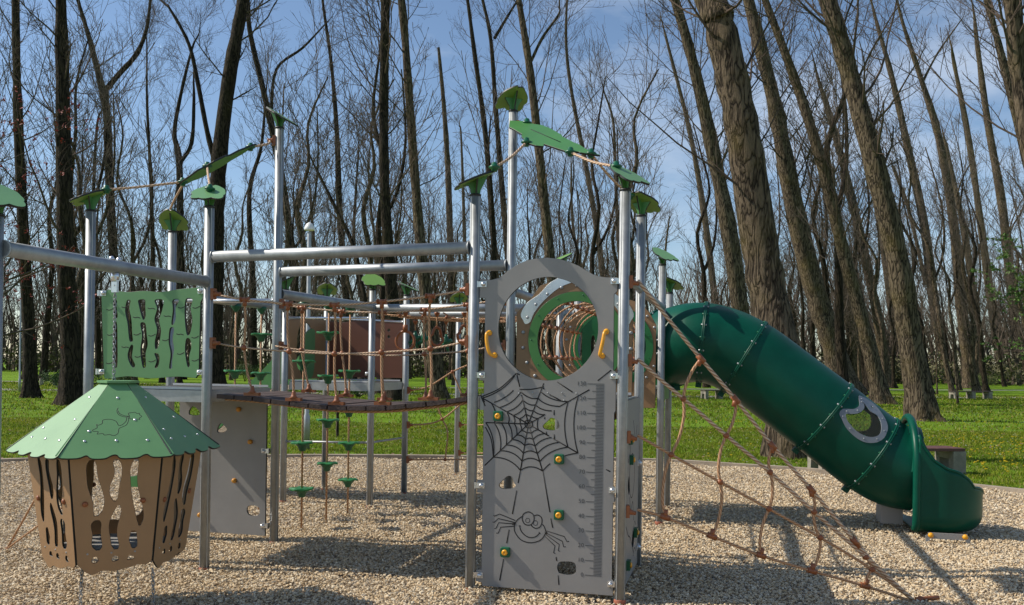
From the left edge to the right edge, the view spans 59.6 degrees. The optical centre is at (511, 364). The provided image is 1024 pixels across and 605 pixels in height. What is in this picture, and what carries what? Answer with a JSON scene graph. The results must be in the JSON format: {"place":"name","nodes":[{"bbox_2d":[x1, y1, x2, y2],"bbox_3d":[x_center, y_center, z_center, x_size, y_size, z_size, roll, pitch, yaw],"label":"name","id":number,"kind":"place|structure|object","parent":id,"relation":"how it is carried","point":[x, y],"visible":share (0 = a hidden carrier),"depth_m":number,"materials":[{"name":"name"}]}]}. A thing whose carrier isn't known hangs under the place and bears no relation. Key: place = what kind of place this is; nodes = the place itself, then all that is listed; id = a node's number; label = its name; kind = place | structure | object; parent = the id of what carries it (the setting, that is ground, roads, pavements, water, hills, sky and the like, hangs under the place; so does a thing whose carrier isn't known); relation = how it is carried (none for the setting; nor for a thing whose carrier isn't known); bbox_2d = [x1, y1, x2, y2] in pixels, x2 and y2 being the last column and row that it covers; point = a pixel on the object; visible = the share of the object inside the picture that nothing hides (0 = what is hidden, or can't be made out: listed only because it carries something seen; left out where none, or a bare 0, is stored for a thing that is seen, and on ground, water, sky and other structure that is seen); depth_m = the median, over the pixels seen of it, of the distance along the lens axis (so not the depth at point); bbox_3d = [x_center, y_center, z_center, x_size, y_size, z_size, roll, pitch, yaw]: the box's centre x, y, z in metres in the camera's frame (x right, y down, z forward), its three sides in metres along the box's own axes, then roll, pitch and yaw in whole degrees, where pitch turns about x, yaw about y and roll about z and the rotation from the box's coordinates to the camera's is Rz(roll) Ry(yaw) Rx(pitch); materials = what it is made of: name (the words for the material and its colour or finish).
{"place":"outdoors","nodes":[
{"label":"outdoors","id":0,"kind":"place"},
{"bbox_2d":[0,459,1023,604],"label":"gravel","id":1,"kind":"structure","parent":0,"point":[448,595],"depth_m":7.77,"materials":[{"name":"gravel"}]},
{"bbox_2d":[0,184,25,487],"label":"support post","id":2,"kind":"object","parent":1,"relation":"on","point":[11,198],"visible":1,"depth_m":4.80,"materials":[{"name":"metal"}]},
{"bbox_2d":[3,240,210,287],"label":"overhead beam","id":3,"kind":"structure","parent":2,"relation":"attached to","point":[117,267],"depth_m":5.54,"materials":[{"name":"metal"}]},
{"bbox_2d":[6,282,219,604],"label":"playhouse hut","id":4,"kind":"object","parent":3,"relation":"hanging from","point":[104,424],"visible":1,"depth_m":5.41,"materials":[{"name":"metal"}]},
{"bbox_2d":[69,106,297,571],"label":"play tower","id":5,"kind":"structure","parent":1,"relation":"on","point":[231,485],"depth_m":7.03,"materials":[{"name":"metal"}]},
{"bbox_2d":[101,135,275,209],"bbox_3d":[-2.668,-1.649,7.417,1.070,0.705,1.184,1,0,11],"label":"leaf canopy","id":6,"kind":"object","parent":5,"relation":"attached to","point":[207,168],"visible":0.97,"depth_m":7.27,"materials":[{"name":"green"}]},
{"bbox_2d":[279,259,506,276],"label":"overhead beam","id":7,"kind":"structure","parent":5,"relation":"attached to","point":[433,267],"depth_m":7.51,"materials":[{"name":"metal"}]},
{"bbox_2d":[272,274,419,508],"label":"play tower","id":8,"kind":"structure","parent":1,"relation":"on","point":[365,334],"depth_m":10.82,"materials":[{"name":"metal"}]},
{"bbox_2d":[282,289,374,310],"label":"overhead beam","id":9,"kind":"structure","parent":8,"relation":"attached to","point":[302,297],"depth_m":8.50,"materials":[{"name":"metal"}]},
{"bbox_2d":[289,302,315,527],"bbox_3d":[-1.975,0.490,8.445,0.240,2.160,0.233,1,0,0],"label":"step rope","id":10,"kind":"object","parent":9,"relation":"hanging from","point":[302,490],"visible":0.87,"depth_m":8.44,"materials":[{"name":"green"}]},
{"bbox_2d":[316,306,339,522],"bbox_3d":[-1.839,0.487,8.912,0.233,2.170,0.239,1,0,0],"label":"step rope","id":11,"kind":"object","parent":9,"relation":"hanging from","point":[327,422],"visible":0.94,"depth_m":8.89,"materials":[{"name":"green"}]},
{"bbox_2d":[338,308,360,512],"bbox_3d":[-1.704,0.484,9.358,0.239,2.180,0.232,1,0,0],"label":"step rope","id":12,"kind":"object","parent":9,"relation":"hanging from","point":[348,445],"visible":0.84,"depth_m":9.35,"materials":[{"name":"green"}]},
{"bbox_2d":[374,304,556,311],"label":"overhead beam","id":13,"kind":"structure","parent":8,"relation":"attached to","point":[402,307],"depth_m":9.63,"materials":[{"name":"metal"}]},
{"bbox_2d":[450,292,467,474],"bbox_3d":[-0.790,0.274,12.903,0.262,2.635,0.284,1,0,0],"label":"support post","id":14,"kind":"object","parent":1,"relation":"on","point":[459,297],"visible":0.72,"depth_m":12.86,"materials":[{"name":"metal"}]},
{"bbox_2d":[0,520,1023,604],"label":"pebbles","id":15,"kind":"object","parent":1,"relation":"on","point":[443,535],"visible":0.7,"depth_m":6.78,"materials":[{"name":"beige gravel"}]},
{"bbox_2d":[0,456,1023,535],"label":"pebbles","id":16,"kind":"object","parent":1,"relation":"on","point":[419,515],"visible":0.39,"depth_m":10.53,"materials":[{"name":"beige gravel"}]},
{"bbox_2d":[1,454,1023,494],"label":"kerb","id":17,"kind":"structure","parent":1,"relation":"on","point":[816,470],"depth_m":14.49,"materials":[{"name":"concrete"}]},
{"bbox_2d":[454,85,660,604],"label":"play tower","id":18,"kind":"structure","parent":1,"relation":"on","point":[547,513],"depth_m":6.17,"materials":[{"name":"metal"}]},
{"bbox_2d":[209,241,469,262],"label":"overhead beam","id":19,"kind":"structure","parent":18,"relation":"attached to","point":[422,249],"depth_m":6.48,"materials":[{"name":"metal"}]},
{"bbox_2d":[209,283,505,412],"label":"rope bridge","id":20,"kind":"structure","parent":18,"relation":"attached to","point":[310,400],"depth_m":6.71,"materials":[{"name":"fabric"}]},
{"bbox_2d":[489,118,634,199],"bbox_3d":[0.378,-1.638,6.656,1.020,0.682,1.076,1,0,15],"label":"leaf canopy","id":21,"kind":"object","parent":18,"relation":"attached to","point":[537,135],"visible":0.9,"depth_m":6.66,"materials":[{"name":"green"}]},
{"bbox_2d":[626,275,939,604],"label":"climbing net","id":22,"kind":"object","parent":18,"relation":"attached to","point":[853,542],"visible":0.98,"depth_m":6.04,"materials":[{"name":"fabric"}]},
{"bbox_2d":[555,247,683,524],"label":"play tower","id":23,"kind":"structure","parent":1,"relation":"on","point":[653,386],"depth_m":9.10,"materials":[{"name":"metal"}]},
{"bbox_2d":[540,301,634,376],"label":"rope tunnel","id":24,"kind":"structure","parent":23,"relation":"attached to","point":[570,358],"depth_m":8.10,"materials":[{"name":"fabric"}]},
{"bbox_2d":[644,301,983,545],"bbox_3d":[2.998,0.516,9.166,3.279,2.320,1.304,1,0,19],"label":"tube slide","id":25,"kind":"object","parent":1,"relation":"on","point":[798,397],"visible":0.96,"depth_m":8.71,"materials":[{"name":"green plastic"}]},
{"bbox_2d":[839,395,887,442],"bbox_3d":[3.394,0.522,8.587,0.436,0.446,0.274,1,0,-30],"label":"window frame","id":26,"kind":"structure","parent":25,"relation":"in","point":[884,427],"depth_m":8.59,"materials":[{"name":"grey"}]},
{"bbox_2d":[0,0,1023,364],"label":"sky","id":27,"kind":"structure","parent":0,"point":[615,13],"materials":[{"name":"blue"}]},
{"bbox_2d":[1,416,1023,488],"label":"grass","id":28,"kind":"structure","parent":0,"point":[420,430],"depth_m":18.98,"materials":[{"name":"plant"}]},
{"bbox_2d":[1,360,1023,487],"bbox_3d":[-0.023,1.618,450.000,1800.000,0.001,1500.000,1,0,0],"label":"lawn","id":29,"kind":"structure","parent":0,"point":[9,375],"depth_m":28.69,"materials":[{"name":"plant"}]},
{"bbox_2d":[0,0,82,397],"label":"poplar tree","id":30,"kind":"object","parent":29,"relation":"on","point":[30,387],"visible":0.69,"depth_m":36.11,"materials":[{"name":"brown plant"}]},
{"bbox_2d":[0,86,100,348],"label":"bare tree","id":31,"kind":"object","parent":29,"relation":"on","point":[25,276],"visible":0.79,"depth_m":28.98,"materials":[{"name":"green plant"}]},
{"bbox_2d":[0,0,137,405],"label":"poplar tree","id":32,"kind":"object","parent":29,"relation":"on","point":[70,388],"visible":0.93,"depth_m":31.06,"materials":[{"name":"brown plant"}]},
{"bbox_2d":[27,55,134,380],"bbox_3d":[-31.953,-11.154,64.870,7.394,24.986,5.737,1,0,14],"label":"bare tree","id":33,"kind":"object","parent":29,"relation":"on","point":[45,351],"visible":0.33,"depth_m":64.57,"materials":[{"name":"brown plant"}]},
{"bbox_2d":[5,0,170,309],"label":"bare tree","id":34,"kind":"object","parent":29,"relation":"on","point":[81,222],"visible":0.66,"depth_m":49.73,"materials":[{"name":"brown plant"}]},
{"bbox_2d":[28,0,174,311],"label":"bare tree","id":35,"kind":"object","parent":29,"relation":"on","point":[101,170],"visible":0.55,"depth_m":57.86,"materials":[{"name":"brown plant"}]},
{"bbox_2d":[69,40,134,374],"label":"young tree","id":36,"kind":"object","parent":29,"relation":"on","point":[97,364],"visible":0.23,"depth_m":89.14,"materials":[{"name":"brown plant"}]},
{"bbox_2d":[47,0,158,379],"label":"forked tree","id":37,"kind":"object","parent":29,"relation":"on","point":[129,62],"visible":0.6,"depth_m":65.46,"materials":[{"name":"brown plant"}]},
{"bbox_2d":[71,6,195,384],"bbox_3d":[-24.005,-9.738,55.929,6.227,22.394,8.875,1,0,30],"label":"bare tree","id":38,"kind":"object","parent":29,"relation":"on","point":[133,257],"visible":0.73,"depth_m":55.48,"materials":[{"name":"brown plant"}]},
{"bbox_2d":[118,0,186,291],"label":"young tree","id":39,"kind":"object","parent":29,"relation":"on","point":[147,106],"visible":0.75,"depth_m":82.60,"materials":[{"name":"brown plant"}]},
{"bbox_2d":[112,120,199,382],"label":"bare tree","id":40,"kind":"object","parent":29,"relation":"on","point":[161,380],"visible":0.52,"depth_m":62.91,"materials":[{"name":"brown plant"}]},
{"bbox_2d":[122,109,245,385],"bbox_3d":[-20.749,-7.793,56.599,6.371,18.531,7.342,1,0,10],"label":"bare tree","id":41,"kind":"object","parent":29,"relation":"on","point":[180,379],"visible":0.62,"depth_m":56.55,"materials":[{"name":"brown plant"}]},
{"bbox_2d":[149,0,246,378],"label":"forked tree","id":42,"kind":"object","parent":29,"relation":"on","point":[176,115],"visible":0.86,"depth_m":75.43,"materials":[{"name":"brown plant"}]},
{"bbox_2d":[142,0,286,386],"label":"poplar tree","id":43,"kind":"object","parent":29,"relation":"on","point":[218,146],"visible":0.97,"depth_m":49.66,"materials":[{"name":"brown plant"}]},
{"bbox_2d":[198,196,272,379],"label":"bare tree","id":44,"kind":"object","parent":29,"relation":"on","point":[231,324],"visible":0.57,"depth_m":76.24,"materials":[{"name":"brown plant"}]},
{"bbox_2d":[224,118,273,369],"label":"bare tree","id":45,"kind":"object","parent":29,"relation":"on","point":[242,229],"visible":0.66,"depth_m":83.12,"materials":[{"name":"brown plant"}]},
{"bbox_2d":[224,11,297,376],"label":"young tree","id":46,"kind":"object","parent":29,"relation":"on","point":[253,353],"visible":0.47,"depth_m":89.85,"materials":[{"name":"brown plant"}]},
{"bbox_2d":[242,126,352,391],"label":"bare tree","id":47,"kind":"object","parent":29,"relation":"on","point":[293,246],"visible":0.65,"depth_m":44.73,"materials":[{"name":"brown plant"}]},
{"bbox_2d":[226,0,369,359],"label":"bare tree","id":48,"kind":"object","parent":29,"relation":"on","point":[286,219],"visible":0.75,"depth_m":48.98,"materials":[{"name":"brown plant"}]},
{"bbox_2d":[241,0,356,347],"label":"forked tree","id":49,"kind":"object","parent":29,"relation":"on","point":[254,54],"visible":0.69,"depth_m":82.73,"materials":[{"name":"brown plant"}]},
{"bbox_2d":[253,92,360,316],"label":"bare tree","id":50,"kind":"object","parent":29,"relation":"on","point":[307,209],"visible":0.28,"depth_m":61.57,"materials":[{"name":"brown plant"}]},
{"bbox_2d":[256,0,377,357],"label":"bare tree","id":51,"kind":"object","parent":29,"relation":"on","point":[304,245],"visible":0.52,"depth_m":54.41,"materials":[{"name":"brown plant"}]},
{"bbox_2d":[284,0,376,378],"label":"slender tree","id":52,"kind":"object","parent":29,"relation":"on","point":[338,163],"visible":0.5,"depth_m":86.22,"materials":[{"name":"brown plant"}]},
{"bbox_2d":[247,0,470,400],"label":"poplar tree","id":53,"kind":"object","parent":29,"relation":"on","point":[390,280],"visible":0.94,"depth_m":38.37,"materials":[{"name":"brown plant"}]},
{"bbox_2d":[323,65,445,378],"bbox_3d":[-8.094,-8.451,56.597,7.971,20.181,5.310,1,0,-16],"label":"bare tree","id":54,"kind":"object","parent":29,"relation":"on","point":[399,233],"visible":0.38,"depth_m":56.58,"materials":[{"name":"brown plant"}]},
{"bbox_2d":[328,0,448,393],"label":"bare tree","id":55,"kind":"object","parent":29,"relation":"on","point":[381,289],"visible":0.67,"depth_m":46.99,"materials":[{"name":"brown plant"}]},
{"bbox_2d":[328,0,449,391],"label":"bare tree","id":56,"kind":"object","parent":29,"relation":"on","point":[364,224],"visible":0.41,"depth_m":50.27,"materials":[{"name":"brown plant"}]},
{"bbox_2d":[326,0,463,399],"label":"poplar tree","id":57,"kind":"object","parent":29,"relation":"on","point":[439,389],"visible":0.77,"depth_m":40.83,"materials":[{"name":"brown plant"}]},
{"bbox_2d":[399,150,480,382],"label":"bare tree","id":58,"kind":"object","parent":29,"relation":"on","point":[450,258],"visible":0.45,"depth_m":77.68,"materials":[{"name":"brown plant"}]},
{"bbox_2d":[433,39,455,376],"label":"dead tree","id":59,"kind":"object","parent":29,"relation":"on","point":[445,146],"visible":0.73,"depth_m":109.14,"materials":[{"name":"brown plant"}]},
{"bbox_2d":[428,156,499,384],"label":"bare tree","id":60,"kind":"object","parent":29,"relation":"on","point":[455,278],"visible":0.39,"depth_m":68.24,"materials":[{"name":"brown plant"}]},
{"bbox_2d":[446,0,506,352],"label":"poplar tree","id":61,"kind":"object","parent":29,"relation":"on","point":[475,61],"visible":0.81,"depth_m":98.88,"materials":[{"name":"brown plant"}]},
{"bbox_2d":[438,26,554,323],"bbox_3d":[-1.210,-8.011,48.466,6.129,19.572,6.508,1,0,13],"label":"bare tree","id":62,"kind":"object","parent":29,"relation":"on","point":[494,274],"visible":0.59,"depth_m":48.44,"materials":[{"name":"brown plant"}]},
{"bbox_2d":[472,0,524,366],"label":"forked tree","id":63,"kind":"object","parent":29,"relation":"on","point":[493,72],"visible":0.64,"depth_m":116.77,"materials":[{"name":"brown plant"}]},
{"bbox_2d":[2,222,1023,384],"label":"distant stems","id":64,"kind":"object","parent":29,"relation":"on","point":[54,338],"visible":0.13,"depth_m":111.08,"materials":[{"name":"plant"}]},
{"bbox_2d":[2,334,1023,385],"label":"distant woods","id":65,"kind":"object","parent":29,"relation":"on","point":[1008,373],"visible":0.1,"depth_m":103.41,"materials":[{"name":"plant"}]},
{"bbox_2d":[495,126,567,329],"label":"bare tree","id":66,"kind":"object","parent":29,"relation":"on","point":[530,288],"visible":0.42,"depth_m":65.00,"materials":[{"name":"brown plant"}]},
{"bbox_2d":[516,142,589,370],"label":"bare tree","id":67,"kind":"object","parent":29,"relation":"on","point":[549,335],"visible":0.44,"depth_m":71.32,"materials":[{"name":"brown plant"}]},
{"bbox_2d":[470,0,637,376],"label":"poplar tree","id":68,"kind":"object","parent":29,"relation":"on","point":[548,243],"visible":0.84,"depth_m":44.64,"materials":[{"name":"brown plant"}]},
{"bbox_2d":[531,0,606,275],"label":"slender tree","id":69,"kind":"object","parent":29,"relation":"on","point":[570,81],"visible":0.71,"depth_m":95.67,"materials":[{"name":"brown plant"}]},
{"bbox_2d":[542,116,612,308],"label":"bare tree","id":70,"kind":"object","parent":29,"relation":"on","point":[578,256],"visible":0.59,"depth_m":66.07,"materials":[{"name":"brown plant"}]},
{"bbox_2d":[553,25,651,353],"bbox_3d":[6.094,-11.037,59.880,6.756,25.843,7.058,1,0,-3],"label":"bare tree","id":71,"kind":"object","parent":29,"relation":"on","point":[593,251],"visible":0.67,"depth_m":60.20,"materials":[{"name":"brown plant"}]},
{"bbox_2d":[580,88,669,311],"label":"bare tree","id":72,"kind":"object","parent":29,"relation":"on","point":[613,247],"visible":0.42,"depth_m":78.25,"materials":[{"name":"brown plant"}]},
{"bbox_2d":[599,99,680,371],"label":"bare tree","id":73,"kind":"object","parent":29,"relation":"on","point":[634,225],"visible":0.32,"depth_m":69.17,"materials":[{"name":"brown plant"}]},
{"bbox_2d":[585,0,716,311],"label":"bare tree","id":74,"kind":"object","parent":29,"relation":"on","point":[632,259],"visible":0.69,"depth_m":48.33,"materials":[{"name":"brown plant"}]},
{"bbox_2d":[634,0,717,303],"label":"slender tree","id":75,"kind":"object","parent":29,"relation":"on","point":[700,193],"visible":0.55,"depth_m":152.55,"materials":[{"name":"brown plant"}]},
{"bbox_2d":[657,79,732,387],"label":"bare tree","id":76,"kind":"object","parent":29,"relation":"on","point":[704,290],"visible":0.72,"depth_m":72.14,"materials":[{"name":"brown plant"}]},
{"bbox_2d":[593,0,829,459],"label":"poplar tree","id":77,"kind":"object","parent":29,"relation":"on","point":[765,280],"visible":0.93,"depth_m":16.19,"materials":[{"name":"brown plant"}]},
{"bbox_2d":[620,0,804,313],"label":"poplar tree","id":78,"kind":"object","parent":29,"relation":"on","point":[732,256],"visible":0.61,"depth_m":40.14,"materials":[{"name":"brown plant"}]},
{"bbox_2d":[767,151,823,350],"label":"bare tree","id":79,"kind":"object","parent":29,"relation":"on","point":[803,322],"visible":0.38,"depth_m":65.34,"materials":[{"name":"brown plant"}]},
{"bbox_2d":[730,0,868,395],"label":"poplar tree","id":80,"kind":"object","parent":29,"relation":"on","point":[819,305],"visible":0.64,"depth_m":50.73,"materials":[{"name":"brown plant"}]},
{"bbox_2d":[742,27,866,314],"bbox_3d":[19.172,-9.725,54.840,7.291,23.514,5.904,-11,3,-22],"label":"bare tree","id":81,"kind":"object","parent":29,"relation":"on","point":[820,250],"visible":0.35,"depth_m":54.22,"materials":[{"name":"brown plant"}]},
{"bbox_2d":[728,0,897,404],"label":"poplar tree","id":82,"kind":"object","parent":29,"relation":"on","point":[879,392],"visible":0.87,"depth_m":42.32,"materials":[{"name":"brown plant"}]},
{"bbox_2d":[775,0,898,382],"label":"bare tree","id":83,"kind":"object","parent":29,"relation":"on","point":[841,356],"visible":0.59,"depth_m":44.00,"materials":[{"name":"brown plant"}]},
{"bbox_2d":[788,21,898,387],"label":"poplar tree","id":84,"kind":"object","parent":29,"relation":"on","point":[888,366],"visible":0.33,"depth_m":82.71,"materials":[{"name":"brown plant"}]},
{"bbox_2d":[801,52,905,390],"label":"bare tree","id":85,"kind":"object","parent":29,"relation":"on","point":[854,258],"visible":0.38,"depth_m":69.03,"materials":[{"name":"brown plant"}]},
{"bbox_2d":[772,0,948,421],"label":"poplar tree","id":86,"kind":"object","parent":29,"relation":"on","point":[920,401],"visible":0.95,"depth_m":28.73,"materials":[{"name":"brown plant"}]},
{"bbox_2d":[823,111,908,389],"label":"bare tree","id":87,"kind":"object","parent":29,"relation":"on","point":[875,302],"visible":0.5,"depth_m":51.56,"materials":[{"name":"brown plant"}]},
{"bbox_2d":[807,446,965,473],"bbox_3d":[5.858,1.482,14.006,2.348,0.397,0.500,1,0,-7],"label":"bench","id":88,"kind":"object","parent":29,"relation":"on","point":[951,457],"visible":0.36,"depth_m":13.90,"materials":[{"name":"concrete"}]},
{"bbox_2d":[861,106,951,393],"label":"bare tree","id":89,"kind":"object","parent":29,"relation":"on","point":[911,240],"visible":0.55,"depth_m":59.61,"materials":[{"name":"brown plant"}]},
{"bbox_2d":[853,0,961,382],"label":"poplar tree","id":90,"kind":"object","parent":29,"relation":"on","point":[898,109],"visible":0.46,"depth_m":116.75,"materials":[{"name":"brown plant"}]},
{"bbox_2d":[853,70,978,393],"bbox_3d":[26.685,-8.834,59.930,8.655,22.076,6.338,1,0,-18],"label":"bare tree","id":91,"kind":"object","parent":29,"relation":"on","point":[948,374],"visible":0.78,"depth_m":59.35,"materials":[{"name":"brown plant"}]},
{"bbox_2d":[860,0,983,387],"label":"poplar tree","id":92,"kind":"object","parent":29,"relation":"on","point":[966,379],"visible":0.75,"depth_m":84.66,"materials":[{"name":"brown plant"}]},
{"bbox_2d":[895,143,980,389],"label":"bare tree","id":93,"kind":"object","parent":29,"relation":"on","point":[951,300],"visible":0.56,"depth_m":75.27,"materials":[{"name":"brown plant"}]},
{"bbox_2d":[853,0,1023,164],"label":"poplar tree","id":94,"kind":"object","parent":29,"relation":"on","point":[1013,29],"visible":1,"depth_m":19.92,"materials":[{"name":"brown plant"}]},
{"bbox_2d":[916,194,1000,354],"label":"bare tree","id":95,"kind":"object","parent":29,"relation":"on","point":[956,269],"visible":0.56,"depth_m":75.14,"materials":[{"name":"brown plant"}]},
{"bbox_2d":[918,99,1014,392],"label":"bare tree","id":96,"kind":"object","parent":29,"relation":"on","point":[985,385],"visible":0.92,"depth_m":66.14,"materials":[{"name":"brown plant"}]},
{"bbox_2d":[932,19,1000,366],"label":"poplar tree","id":97,"kind":"object","parent":29,"relation":"on","point":[964,110],"visible":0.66,"depth_m":191.99,"materials":[{"name":"brown plant"}]},
{"bbox_2d":[916,95,1020,392],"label":"bare tree","id":98,"kind":"object","parent":29,"relation":"on","point":[975,385],"visible":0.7,"depth_m":67.88,"materials":[{"name":"brown plant"}]},
{"bbox_2d":[922,0,1023,168],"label":"poplar tree","id":99,"kind":"object","parent":29,"relation":"on","point":[1001,58],"visible":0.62,"depth_m":40.62,"materials":[{"name":"brown plant"}]},
{"bbox_2d":[949,0,1022,379],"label":"poplar tree","id":100,"kind":"object","parent":29,"relation":"on","point":[986,114],"visible":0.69,"depth_m":126.64,"materials":[{"name":"brown plant"}]},
{"bbox_2d":[960,121,1023,313],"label":"bare tree","id":101,"kind":"object","parent":29,"relation":"on","point":[1013,199],"visible":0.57,"depth_m":72.24,"materials":[{"name":"brown plant"}]},
{"bbox_2d":[970,231,1023,362],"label":"green leaved tree","id":102,"kind":"object","parent":29,"relation":"on","point":[1018,278],"visible":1,"depth_m":49.60,"materials":[{"name":"green plant"}]},
{"bbox_2d":[974,147,1023,352],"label":"bare tree","id":103,"kind":"object","parent":29,"relation":"on","point":[1018,259],"visible":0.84,"depth_m":63.66,"materials":[{"name":"brown plant"}]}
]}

